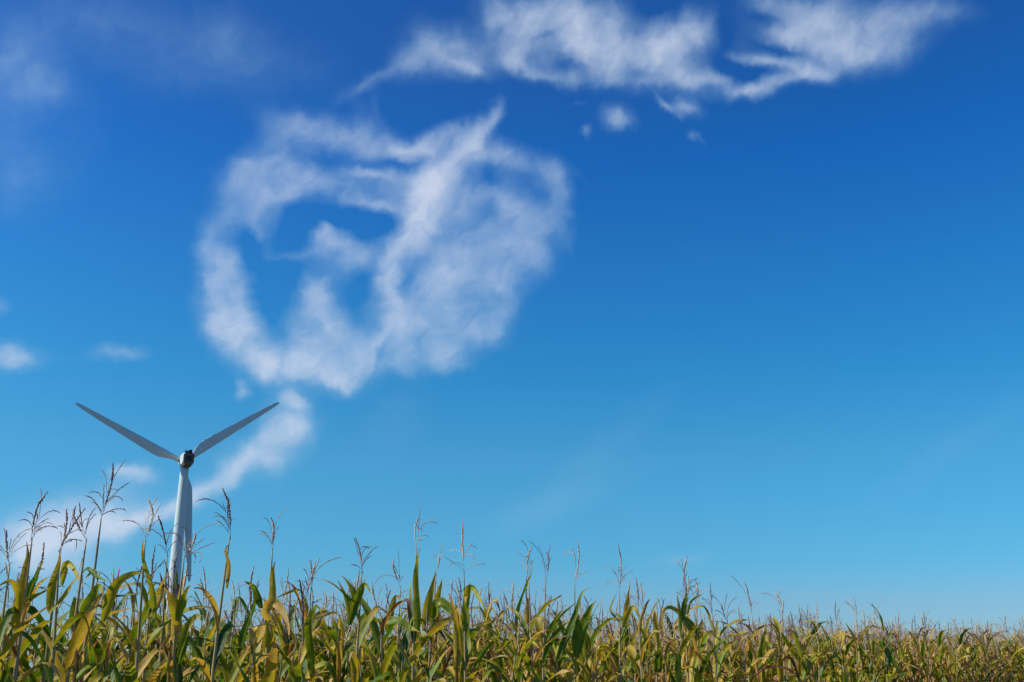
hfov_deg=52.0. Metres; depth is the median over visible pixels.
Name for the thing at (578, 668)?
corn plant
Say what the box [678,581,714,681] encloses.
corn plant
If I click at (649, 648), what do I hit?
corn plant
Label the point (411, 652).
corn plant
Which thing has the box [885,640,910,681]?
corn plant
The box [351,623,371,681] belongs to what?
corn plant
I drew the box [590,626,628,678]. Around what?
corn plant
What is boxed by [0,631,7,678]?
corn plant
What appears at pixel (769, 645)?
corn plant
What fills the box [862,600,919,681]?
corn plant
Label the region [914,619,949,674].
corn plant
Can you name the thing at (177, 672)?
corn plant
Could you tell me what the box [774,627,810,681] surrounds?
corn plant
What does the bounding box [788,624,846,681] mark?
corn plant
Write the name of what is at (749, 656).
corn plant
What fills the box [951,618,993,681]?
corn plant
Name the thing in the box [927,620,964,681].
corn plant
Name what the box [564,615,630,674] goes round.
corn plant
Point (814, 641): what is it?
corn plant
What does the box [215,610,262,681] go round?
corn plant
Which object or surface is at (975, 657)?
corn plant
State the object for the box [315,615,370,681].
corn plant
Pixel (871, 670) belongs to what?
corn plant
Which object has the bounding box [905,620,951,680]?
corn plant
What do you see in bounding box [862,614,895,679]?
corn plant
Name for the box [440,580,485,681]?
corn plant
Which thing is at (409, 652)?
corn plant
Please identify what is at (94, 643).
corn plant
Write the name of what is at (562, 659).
corn plant
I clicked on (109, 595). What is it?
corn plant
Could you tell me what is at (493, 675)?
corn plant
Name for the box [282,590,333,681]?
corn plant
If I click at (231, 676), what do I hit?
corn plant
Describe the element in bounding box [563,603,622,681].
corn plant
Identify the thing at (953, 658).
corn plant
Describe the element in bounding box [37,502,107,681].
corn plant
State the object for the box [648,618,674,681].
corn plant
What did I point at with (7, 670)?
corn plant
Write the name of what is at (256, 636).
corn plant
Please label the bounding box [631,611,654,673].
corn plant
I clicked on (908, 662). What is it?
corn plant
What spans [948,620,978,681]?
corn plant
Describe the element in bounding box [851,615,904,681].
corn plant
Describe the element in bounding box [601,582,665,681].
corn plant
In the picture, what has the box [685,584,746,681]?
corn plant
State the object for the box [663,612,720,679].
corn plant
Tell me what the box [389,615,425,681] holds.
corn plant
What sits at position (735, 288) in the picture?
sky
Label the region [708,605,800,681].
corn plant
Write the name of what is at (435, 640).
corn plant
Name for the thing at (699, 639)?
corn plant
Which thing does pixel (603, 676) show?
corn plant
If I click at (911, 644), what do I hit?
corn plant
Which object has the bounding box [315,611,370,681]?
corn plant
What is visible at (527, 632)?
corn plant
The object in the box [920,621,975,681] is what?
corn plant
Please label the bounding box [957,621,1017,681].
corn plant
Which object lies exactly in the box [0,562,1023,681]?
corn field
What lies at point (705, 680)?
corn plant
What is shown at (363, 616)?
corn plant
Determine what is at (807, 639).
corn plant
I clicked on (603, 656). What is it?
corn plant
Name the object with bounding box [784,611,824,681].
corn plant
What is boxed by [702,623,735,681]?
corn plant
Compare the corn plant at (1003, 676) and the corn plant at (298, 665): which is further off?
the corn plant at (1003, 676)
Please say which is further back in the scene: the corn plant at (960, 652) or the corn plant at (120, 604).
the corn plant at (960, 652)
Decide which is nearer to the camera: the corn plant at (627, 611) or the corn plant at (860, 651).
the corn plant at (627, 611)
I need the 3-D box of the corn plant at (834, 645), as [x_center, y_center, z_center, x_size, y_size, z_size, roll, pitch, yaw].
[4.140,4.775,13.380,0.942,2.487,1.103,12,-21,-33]
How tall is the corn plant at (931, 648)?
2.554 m
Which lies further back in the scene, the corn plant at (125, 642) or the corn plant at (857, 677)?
the corn plant at (857, 677)
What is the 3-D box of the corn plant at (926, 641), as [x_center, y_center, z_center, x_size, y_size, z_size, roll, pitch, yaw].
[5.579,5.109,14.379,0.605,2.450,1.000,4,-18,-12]
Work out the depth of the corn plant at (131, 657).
5.64 m
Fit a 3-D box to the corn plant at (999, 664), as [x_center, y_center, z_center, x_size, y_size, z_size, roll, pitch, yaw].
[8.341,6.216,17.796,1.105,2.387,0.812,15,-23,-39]
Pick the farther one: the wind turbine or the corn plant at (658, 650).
the wind turbine
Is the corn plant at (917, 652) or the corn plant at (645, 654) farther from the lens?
the corn plant at (917, 652)
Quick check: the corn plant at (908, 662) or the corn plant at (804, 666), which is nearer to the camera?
the corn plant at (804, 666)
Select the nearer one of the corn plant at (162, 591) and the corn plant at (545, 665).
the corn plant at (162, 591)
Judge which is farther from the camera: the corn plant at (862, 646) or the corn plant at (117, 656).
the corn plant at (862, 646)
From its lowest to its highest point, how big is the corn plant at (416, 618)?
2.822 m
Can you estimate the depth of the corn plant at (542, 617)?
10.07 m
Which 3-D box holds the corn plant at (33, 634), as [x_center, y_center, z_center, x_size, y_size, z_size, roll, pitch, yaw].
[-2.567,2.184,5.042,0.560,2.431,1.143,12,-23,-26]
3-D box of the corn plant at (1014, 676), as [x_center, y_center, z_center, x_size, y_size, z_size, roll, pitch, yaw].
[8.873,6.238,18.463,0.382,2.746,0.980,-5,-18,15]
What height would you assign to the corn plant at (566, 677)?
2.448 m
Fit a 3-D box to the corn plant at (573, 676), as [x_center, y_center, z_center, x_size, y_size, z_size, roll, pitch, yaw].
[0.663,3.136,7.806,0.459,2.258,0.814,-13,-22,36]
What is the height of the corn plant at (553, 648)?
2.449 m
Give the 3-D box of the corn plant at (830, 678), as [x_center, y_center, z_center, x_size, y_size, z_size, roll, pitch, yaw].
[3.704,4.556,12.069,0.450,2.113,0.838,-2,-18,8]
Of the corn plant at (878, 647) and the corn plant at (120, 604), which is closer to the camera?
the corn plant at (120, 604)
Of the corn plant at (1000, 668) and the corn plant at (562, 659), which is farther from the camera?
the corn plant at (1000, 668)
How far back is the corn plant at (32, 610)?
5.44 m
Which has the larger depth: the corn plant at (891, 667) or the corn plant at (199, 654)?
the corn plant at (891, 667)
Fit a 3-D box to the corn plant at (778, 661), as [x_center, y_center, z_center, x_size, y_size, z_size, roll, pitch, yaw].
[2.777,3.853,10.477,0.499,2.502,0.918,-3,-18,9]
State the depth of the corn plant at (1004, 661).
18.36 m
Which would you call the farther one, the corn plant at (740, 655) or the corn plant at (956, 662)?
the corn plant at (956, 662)
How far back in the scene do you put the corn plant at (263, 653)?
7.51 m
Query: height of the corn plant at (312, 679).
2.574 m
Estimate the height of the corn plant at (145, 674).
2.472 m
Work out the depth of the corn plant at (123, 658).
7.00 m
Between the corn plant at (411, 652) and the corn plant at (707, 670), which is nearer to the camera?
the corn plant at (411, 652)
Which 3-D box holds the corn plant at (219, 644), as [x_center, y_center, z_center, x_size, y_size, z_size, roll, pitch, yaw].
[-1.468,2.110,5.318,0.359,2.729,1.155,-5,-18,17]
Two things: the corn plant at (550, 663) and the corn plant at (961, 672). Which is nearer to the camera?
the corn plant at (550, 663)
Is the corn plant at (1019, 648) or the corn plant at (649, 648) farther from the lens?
the corn plant at (1019, 648)
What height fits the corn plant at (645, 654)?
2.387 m
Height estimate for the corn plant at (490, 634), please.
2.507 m
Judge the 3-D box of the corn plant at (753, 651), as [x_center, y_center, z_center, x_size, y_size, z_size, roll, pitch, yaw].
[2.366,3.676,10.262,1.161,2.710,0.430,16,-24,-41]
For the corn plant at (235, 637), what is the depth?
7.42 m
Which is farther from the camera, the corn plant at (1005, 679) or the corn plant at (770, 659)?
the corn plant at (1005, 679)
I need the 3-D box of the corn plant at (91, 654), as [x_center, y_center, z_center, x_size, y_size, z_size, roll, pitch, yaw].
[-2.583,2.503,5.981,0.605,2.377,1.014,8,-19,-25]
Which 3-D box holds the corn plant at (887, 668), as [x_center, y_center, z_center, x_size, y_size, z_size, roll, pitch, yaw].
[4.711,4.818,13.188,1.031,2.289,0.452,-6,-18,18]
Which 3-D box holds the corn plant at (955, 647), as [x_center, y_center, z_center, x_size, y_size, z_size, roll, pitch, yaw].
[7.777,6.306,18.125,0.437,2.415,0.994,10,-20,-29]
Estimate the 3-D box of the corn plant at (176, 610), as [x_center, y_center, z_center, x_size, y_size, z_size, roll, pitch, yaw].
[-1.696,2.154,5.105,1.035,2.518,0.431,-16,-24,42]
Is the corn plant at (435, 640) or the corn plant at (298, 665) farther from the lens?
the corn plant at (435, 640)
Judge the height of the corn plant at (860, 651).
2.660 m
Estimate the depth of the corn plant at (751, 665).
10.07 m
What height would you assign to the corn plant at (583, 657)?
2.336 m
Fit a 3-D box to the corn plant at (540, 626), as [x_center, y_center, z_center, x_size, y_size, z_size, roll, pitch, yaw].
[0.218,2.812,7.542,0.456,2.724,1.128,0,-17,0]
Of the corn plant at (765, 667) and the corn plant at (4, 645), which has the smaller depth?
the corn plant at (4, 645)
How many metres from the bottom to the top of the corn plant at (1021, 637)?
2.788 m
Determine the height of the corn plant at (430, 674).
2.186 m
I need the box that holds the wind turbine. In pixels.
[76,402,278,635]
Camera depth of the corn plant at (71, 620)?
4.73 m
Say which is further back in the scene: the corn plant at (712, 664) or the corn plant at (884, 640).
the corn plant at (884, 640)
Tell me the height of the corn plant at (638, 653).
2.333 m
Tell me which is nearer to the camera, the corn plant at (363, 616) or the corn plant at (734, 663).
the corn plant at (363, 616)
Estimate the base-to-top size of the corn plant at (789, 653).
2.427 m
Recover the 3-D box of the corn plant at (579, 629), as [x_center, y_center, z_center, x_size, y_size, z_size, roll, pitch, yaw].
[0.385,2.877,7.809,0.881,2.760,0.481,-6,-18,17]
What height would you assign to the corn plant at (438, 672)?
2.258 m
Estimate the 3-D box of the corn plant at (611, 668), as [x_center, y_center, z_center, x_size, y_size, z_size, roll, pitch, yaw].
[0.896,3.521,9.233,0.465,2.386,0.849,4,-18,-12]
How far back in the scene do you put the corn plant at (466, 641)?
7.05 m
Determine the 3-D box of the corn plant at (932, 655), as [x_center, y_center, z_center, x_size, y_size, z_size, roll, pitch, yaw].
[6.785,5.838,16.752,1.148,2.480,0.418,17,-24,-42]
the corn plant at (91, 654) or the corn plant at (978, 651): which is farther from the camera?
the corn plant at (978, 651)
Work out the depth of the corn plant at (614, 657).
9.38 m
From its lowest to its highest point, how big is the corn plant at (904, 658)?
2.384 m
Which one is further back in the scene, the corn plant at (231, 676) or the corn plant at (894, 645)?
the corn plant at (894, 645)
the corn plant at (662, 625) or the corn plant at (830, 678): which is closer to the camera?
the corn plant at (662, 625)
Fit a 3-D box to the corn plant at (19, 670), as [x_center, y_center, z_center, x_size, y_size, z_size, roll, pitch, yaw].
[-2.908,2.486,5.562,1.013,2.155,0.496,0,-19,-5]
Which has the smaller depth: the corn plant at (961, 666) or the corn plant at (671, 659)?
the corn plant at (671, 659)
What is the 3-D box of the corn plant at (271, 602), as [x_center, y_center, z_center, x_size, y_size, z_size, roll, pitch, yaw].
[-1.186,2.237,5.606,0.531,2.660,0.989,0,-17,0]
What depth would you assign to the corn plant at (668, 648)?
11.50 m
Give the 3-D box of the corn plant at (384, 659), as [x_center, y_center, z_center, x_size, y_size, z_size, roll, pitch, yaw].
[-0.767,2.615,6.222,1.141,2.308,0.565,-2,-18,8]
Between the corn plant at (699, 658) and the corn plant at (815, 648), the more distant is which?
the corn plant at (815, 648)
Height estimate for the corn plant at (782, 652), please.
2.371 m
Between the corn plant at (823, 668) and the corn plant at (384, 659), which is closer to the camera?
the corn plant at (384, 659)
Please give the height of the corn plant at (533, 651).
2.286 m
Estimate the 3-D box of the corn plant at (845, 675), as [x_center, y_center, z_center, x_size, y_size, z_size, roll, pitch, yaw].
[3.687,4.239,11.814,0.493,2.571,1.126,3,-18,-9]
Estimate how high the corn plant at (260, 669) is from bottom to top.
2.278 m
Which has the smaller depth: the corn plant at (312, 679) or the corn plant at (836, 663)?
the corn plant at (312, 679)
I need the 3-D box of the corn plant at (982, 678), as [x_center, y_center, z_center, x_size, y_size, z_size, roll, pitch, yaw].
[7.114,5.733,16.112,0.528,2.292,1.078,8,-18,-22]
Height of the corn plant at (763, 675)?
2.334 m
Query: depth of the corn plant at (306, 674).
6.91 m
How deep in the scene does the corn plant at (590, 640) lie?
8.12 m
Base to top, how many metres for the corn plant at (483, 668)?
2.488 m
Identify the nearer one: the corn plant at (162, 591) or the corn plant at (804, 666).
the corn plant at (162, 591)
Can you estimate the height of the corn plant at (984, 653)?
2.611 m
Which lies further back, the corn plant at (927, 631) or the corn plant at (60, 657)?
the corn plant at (927, 631)
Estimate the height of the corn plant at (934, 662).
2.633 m
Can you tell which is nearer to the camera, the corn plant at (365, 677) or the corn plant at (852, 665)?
the corn plant at (365, 677)
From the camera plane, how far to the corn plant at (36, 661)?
5.85 m
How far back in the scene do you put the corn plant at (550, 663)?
9.82 m
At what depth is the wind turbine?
262.86 m
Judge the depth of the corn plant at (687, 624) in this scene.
9.34 m
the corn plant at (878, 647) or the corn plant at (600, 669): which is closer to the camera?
the corn plant at (600, 669)
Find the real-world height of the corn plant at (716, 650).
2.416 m
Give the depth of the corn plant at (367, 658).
7.43 m
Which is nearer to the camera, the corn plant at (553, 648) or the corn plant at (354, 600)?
the corn plant at (354, 600)
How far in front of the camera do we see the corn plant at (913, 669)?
13.99 m
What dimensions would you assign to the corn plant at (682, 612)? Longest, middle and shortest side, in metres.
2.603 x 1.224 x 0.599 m
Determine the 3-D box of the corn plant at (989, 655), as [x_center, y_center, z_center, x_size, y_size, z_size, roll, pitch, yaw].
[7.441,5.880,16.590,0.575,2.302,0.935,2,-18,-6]
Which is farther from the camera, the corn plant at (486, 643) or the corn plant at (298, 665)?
the corn plant at (486, 643)
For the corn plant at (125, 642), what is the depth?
6.66 m
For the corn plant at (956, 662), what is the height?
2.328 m
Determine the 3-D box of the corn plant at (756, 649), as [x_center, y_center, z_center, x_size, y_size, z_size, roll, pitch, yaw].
[2.778,4.281,11.693,1.070,2.416,0.580,10,-20,-34]
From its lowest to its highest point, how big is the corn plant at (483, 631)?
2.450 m
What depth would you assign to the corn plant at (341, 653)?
6.97 m
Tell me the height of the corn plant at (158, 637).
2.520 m
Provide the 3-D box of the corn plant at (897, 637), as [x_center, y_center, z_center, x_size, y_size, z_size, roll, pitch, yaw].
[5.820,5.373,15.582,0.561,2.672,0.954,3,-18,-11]
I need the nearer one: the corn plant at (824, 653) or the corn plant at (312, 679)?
the corn plant at (312, 679)
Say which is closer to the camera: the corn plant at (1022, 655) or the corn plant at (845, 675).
the corn plant at (845, 675)
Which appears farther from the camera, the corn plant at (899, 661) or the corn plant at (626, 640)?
the corn plant at (899, 661)
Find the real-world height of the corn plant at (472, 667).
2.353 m
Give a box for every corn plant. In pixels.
[0,488,69,681]
[0,508,105,681]
[0,527,54,667]
[0,542,68,681]
[0,562,27,681]
[0,593,40,679]
[0,612,28,679]
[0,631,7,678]
[5,597,46,681]
[9,509,128,681]
[10,614,34,677]
[21,618,90,681]
[32,596,89,681]
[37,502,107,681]
[57,575,106,681]
[66,568,166,681]
[68,498,173,681]
[71,616,124,679]
[72,461,141,681]
[84,583,102,673]
[85,570,129,681]
[97,547,209,681]
[97,559,168,681]
[97,575,210,681]
[115,594,151,672]
[121,515,223,681]
[122,523,219,681]
[140,560,171,681]
[140,605,249,681]
[141,596,223,681]
[146,549,192,681]
[169,563,242,681]
[182,601,264,681]
[184,488,281,681]
[188,613,262,681]
[194,582,286,681]
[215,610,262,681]
[223,565,265,681]
[223,591,318,680]
[241,597,285,681]
[247,557,341,681]
[247,592,322,681]
[259,507,289,681]
[261,607,321,681]
[276,559,329,681]
[282,580,319,681]
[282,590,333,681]
[312,537,397,681]
[315,569,383,681]
[315,585,422,681]
[315,589,364,681]
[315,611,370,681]
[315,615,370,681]
[348,544,476,681]
[348,617,365,679]
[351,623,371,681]
[358,549,451,681]
[360,504,453,681]
[361,582,455,681]
[363,594,411,681]
[385,614,419,681]
[388,626,435,679]
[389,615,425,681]
[391,608,450,681]
[391,613,421,681]
[417,606,480,681]
[418,615,471,676]
[419,578,495,676]
[429,520,508,681]
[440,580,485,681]
[442,577,470,681]
[447,585,532,681]
[447,594,483,681]
[450,605,500,681]
[460,583,518,681]
[460,601,486,681]
[469,596,524,681]
[470,609,541,681]
[471,572,562,681]
[474,614,523,681]
[476,604,533,670]
[479,589,510,681]
[480,592,536,679]
[482,615,513,681]
[491,540,573,681]
[491,576,558,681]
[491,615,529,681]
[492,594,563,681]
[503,590,562,681]
[503,615,542,677]
[519,598,572,674]
[522,541,566,681]
[532,540,601,681]
[533,616,601,681]
[534,601,568,681]
[545,613,580,681]
[545,618,564,681]
[560,603,599,681]
[562,596,633,681]
[562,602,581,679]
[562,615,617,677]
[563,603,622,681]
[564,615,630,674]
[564,627,582,680]
[567,607,613,681]
[567,627,622,676]
[586,606,609,678]
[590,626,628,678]
[591,622,617,674]
[593,546,639,681]
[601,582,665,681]
[602,621,636,679]
[604,602,618,681]
[608,593,649,681]
[608,611,663,679]
[614,581,682,681]
[615,603,672,681]
[618,576,664,681]
[625,607,654,681]
[626,601,679,672]
[628,619,690,681]
[630,615,671,680]
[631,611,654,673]
[645,597,685,681]
[646,625,702,680]
[647,628,669,680]
[648,599,668,681]
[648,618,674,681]
[651,611,683,681]
[662,556,705,681]
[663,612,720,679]
[665,576,709,681]
[668,579,759,681]
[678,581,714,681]
[684,600,724,681]
[684,619,708,681]
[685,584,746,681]
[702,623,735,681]
[702,626,710,680]
[703,594,759,681]
[704,613,729,681]
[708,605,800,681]
[712,618,740,681]
[715,625,738,681]
[719,628,755,681]
[725,623,775,681]
[726,614,792,679]
[730,575,785,681]
[743,617,758,671]
[747,613,787,680]
[750,616,769,681]
[753,590,803,681]
[757,616,803,681]
[760,617,797,681]
[765,599,795,681]
[765,638,774,677]
[771,613,844,681]
[772,604,840,681]
[774,623,809,681]
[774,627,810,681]
[783,605,850,681]
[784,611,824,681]
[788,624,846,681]
[791,607,825,680]
[793,608,852,681]
[799,614,823,678]
[806,613,841,681]
[807,632,836,681]
[821,600,848,681]
[823,616,850,677]
[823,632,859,680]
[823,643,837,681]
[834,625,879,681]
[836,597,874,681]
[845,610,885,680]
[845,650,862,681]
[847,630,869,681]
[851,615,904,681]
[851,618,901,672]
[853,621,891,680]
[860,633,885,681]
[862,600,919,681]
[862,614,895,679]
[863,638,874,681]
[865,631,908,681]
[875,617,936,681]
[879,631,893,681]
[880,622,907,674]
[881,622,892,657]
[882,652,908,681]
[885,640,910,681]
[889,635,936,681]
[892,613,907,678]
[894,626,925,681]
[895,642,927,681]
[903,618,918,676]
[905,614,924,681]
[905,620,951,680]
[906,618,960,681]
[910,609,951,681]
[910,622,948,681]
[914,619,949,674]
[915,627,929,681]
[919,629,952,673]
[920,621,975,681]
[924,630,942,679]
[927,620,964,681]
[929,622,977,681]
[930,635,979,681]
[931,641,968,680]
[943,629,958,670]
[943,633,961,681]
[944,641,976,677]
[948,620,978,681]
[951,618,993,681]
[951,646,972,681]
[953,632,998,681]
[954,632,997,679]
[955,621,1015,681]
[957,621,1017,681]
[957,627,975,678]
[959,638,992,681]
[965,632,992,681]
[967,635,1006,681]
[973,644,1022,681]
[975,621,1006,681]
[977,623,1013,681]
[977,638,1005,681]
[981,638,1023,681]
[983,641,1023,681]
[984,622,1015,681]
[985,637,1012,681]
[988,632,1023,680]
[990,632,1012,681]
[991,643,1023,681]
[995,622,1023,678]
[999,616,1017,680]
[1003,622,1022,662]
[1009,617,1023,680]
[1009,629,1023,678]
[1012,613,1023,662]
[1017,639,1023,680]
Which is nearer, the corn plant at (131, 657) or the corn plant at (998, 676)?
the corn plant at (131, 657)
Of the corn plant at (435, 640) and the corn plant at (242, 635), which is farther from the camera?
the corn plant at (435, 640)
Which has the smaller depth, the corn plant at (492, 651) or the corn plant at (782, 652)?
the corn plant at (492, 651)
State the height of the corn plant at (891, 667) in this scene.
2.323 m
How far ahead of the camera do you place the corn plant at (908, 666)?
14.51 m
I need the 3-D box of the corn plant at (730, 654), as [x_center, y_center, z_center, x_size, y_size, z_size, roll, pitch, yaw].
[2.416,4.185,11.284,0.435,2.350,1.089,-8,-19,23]
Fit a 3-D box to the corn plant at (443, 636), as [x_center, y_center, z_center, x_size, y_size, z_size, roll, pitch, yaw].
[-0.516,2.943,7.553,1.279,2.476,0.764,13,-22,-29]
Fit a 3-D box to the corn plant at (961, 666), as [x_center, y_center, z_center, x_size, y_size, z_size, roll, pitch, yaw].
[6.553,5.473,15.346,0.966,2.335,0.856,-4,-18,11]
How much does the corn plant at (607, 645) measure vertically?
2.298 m
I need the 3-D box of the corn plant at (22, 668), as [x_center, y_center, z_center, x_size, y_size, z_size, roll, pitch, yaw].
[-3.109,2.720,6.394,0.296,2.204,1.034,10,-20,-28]
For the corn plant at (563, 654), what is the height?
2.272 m
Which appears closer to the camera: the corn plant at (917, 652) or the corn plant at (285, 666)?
the corn plant at (285, 666)
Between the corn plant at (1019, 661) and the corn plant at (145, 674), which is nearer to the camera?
the corn plant at (145, 674)
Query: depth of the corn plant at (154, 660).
6.77 m
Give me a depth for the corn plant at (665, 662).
9.21 m
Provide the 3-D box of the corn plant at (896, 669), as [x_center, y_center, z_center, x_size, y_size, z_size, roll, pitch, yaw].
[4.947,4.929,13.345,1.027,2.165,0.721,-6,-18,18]
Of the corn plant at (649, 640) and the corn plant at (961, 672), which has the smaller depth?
the corn plant at (649, 640)
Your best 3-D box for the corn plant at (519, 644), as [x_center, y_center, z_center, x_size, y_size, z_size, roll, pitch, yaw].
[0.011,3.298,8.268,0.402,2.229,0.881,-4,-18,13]
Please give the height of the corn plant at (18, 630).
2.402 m
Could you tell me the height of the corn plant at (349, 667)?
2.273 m
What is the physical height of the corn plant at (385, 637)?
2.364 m
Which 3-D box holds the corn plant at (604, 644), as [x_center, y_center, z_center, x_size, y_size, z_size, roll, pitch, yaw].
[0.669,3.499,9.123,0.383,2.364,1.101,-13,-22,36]
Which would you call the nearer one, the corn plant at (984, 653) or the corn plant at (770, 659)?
the corn plant at (770, 659)
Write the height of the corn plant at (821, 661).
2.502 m
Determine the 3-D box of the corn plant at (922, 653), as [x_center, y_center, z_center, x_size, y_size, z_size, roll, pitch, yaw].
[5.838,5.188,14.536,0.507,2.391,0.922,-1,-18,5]
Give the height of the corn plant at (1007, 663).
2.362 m
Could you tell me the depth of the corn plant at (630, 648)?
8.74 m
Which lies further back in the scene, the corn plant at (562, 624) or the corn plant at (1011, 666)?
the corn plant at (1011, 666)
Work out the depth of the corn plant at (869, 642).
13.01 m
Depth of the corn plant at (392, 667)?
8.28 m
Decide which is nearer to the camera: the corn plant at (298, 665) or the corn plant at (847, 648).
the corn plant at (298, 665)
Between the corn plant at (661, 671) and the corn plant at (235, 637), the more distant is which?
the corn plant at (661, 671)
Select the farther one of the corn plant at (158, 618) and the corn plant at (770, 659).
the corn plant at (770, 659)
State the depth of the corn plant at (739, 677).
10.02 m
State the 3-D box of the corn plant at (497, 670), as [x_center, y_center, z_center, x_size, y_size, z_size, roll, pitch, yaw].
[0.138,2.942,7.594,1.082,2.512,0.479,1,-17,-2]
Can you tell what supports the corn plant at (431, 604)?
on the ground
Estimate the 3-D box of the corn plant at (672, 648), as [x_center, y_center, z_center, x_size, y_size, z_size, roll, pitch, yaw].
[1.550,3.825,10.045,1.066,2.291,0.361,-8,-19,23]
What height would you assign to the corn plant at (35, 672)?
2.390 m
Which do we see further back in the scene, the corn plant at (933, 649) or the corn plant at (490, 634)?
the corn plant at (933, 649)
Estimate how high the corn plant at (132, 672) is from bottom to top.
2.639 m
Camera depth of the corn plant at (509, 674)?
8.57 m
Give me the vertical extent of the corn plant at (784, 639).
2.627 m
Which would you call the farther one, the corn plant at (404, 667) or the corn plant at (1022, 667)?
the corn plant at (1022, 667)
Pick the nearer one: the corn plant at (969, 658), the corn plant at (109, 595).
the corn plant at (109, 595)
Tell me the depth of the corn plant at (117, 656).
7.04 m
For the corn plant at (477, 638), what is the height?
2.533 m
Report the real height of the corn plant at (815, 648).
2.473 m
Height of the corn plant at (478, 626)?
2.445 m
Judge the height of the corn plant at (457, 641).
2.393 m
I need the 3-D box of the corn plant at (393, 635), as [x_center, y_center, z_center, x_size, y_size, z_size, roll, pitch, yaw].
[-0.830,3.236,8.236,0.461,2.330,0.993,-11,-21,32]
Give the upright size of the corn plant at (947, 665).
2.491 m
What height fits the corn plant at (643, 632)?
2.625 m
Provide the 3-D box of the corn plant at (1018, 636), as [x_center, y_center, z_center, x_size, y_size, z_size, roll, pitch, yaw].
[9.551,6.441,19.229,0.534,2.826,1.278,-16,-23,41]
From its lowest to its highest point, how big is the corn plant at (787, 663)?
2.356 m
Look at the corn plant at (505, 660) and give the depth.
9.48 m
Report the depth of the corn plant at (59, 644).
5.54 m
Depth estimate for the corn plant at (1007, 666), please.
18.29 m
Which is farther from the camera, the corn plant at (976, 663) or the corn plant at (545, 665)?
the corn plant at (976, 663)
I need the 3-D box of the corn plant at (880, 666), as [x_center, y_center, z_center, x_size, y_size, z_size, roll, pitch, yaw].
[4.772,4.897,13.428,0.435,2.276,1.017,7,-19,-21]
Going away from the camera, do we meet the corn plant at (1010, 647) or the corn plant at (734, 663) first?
the corn plant at (734, 663)
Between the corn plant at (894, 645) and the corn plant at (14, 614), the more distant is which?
the corn plant at (894, 645)
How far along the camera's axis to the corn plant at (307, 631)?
5.80 m
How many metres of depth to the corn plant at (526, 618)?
8.78 m
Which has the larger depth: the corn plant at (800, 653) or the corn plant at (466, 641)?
the corn plant at (800, 653)
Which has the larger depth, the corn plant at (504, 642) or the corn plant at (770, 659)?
the corn plant at (770, 659)
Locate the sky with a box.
[0,0,1023,670]
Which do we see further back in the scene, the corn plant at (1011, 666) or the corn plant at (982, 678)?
the corn plant at (1011, 666)
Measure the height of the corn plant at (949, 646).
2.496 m

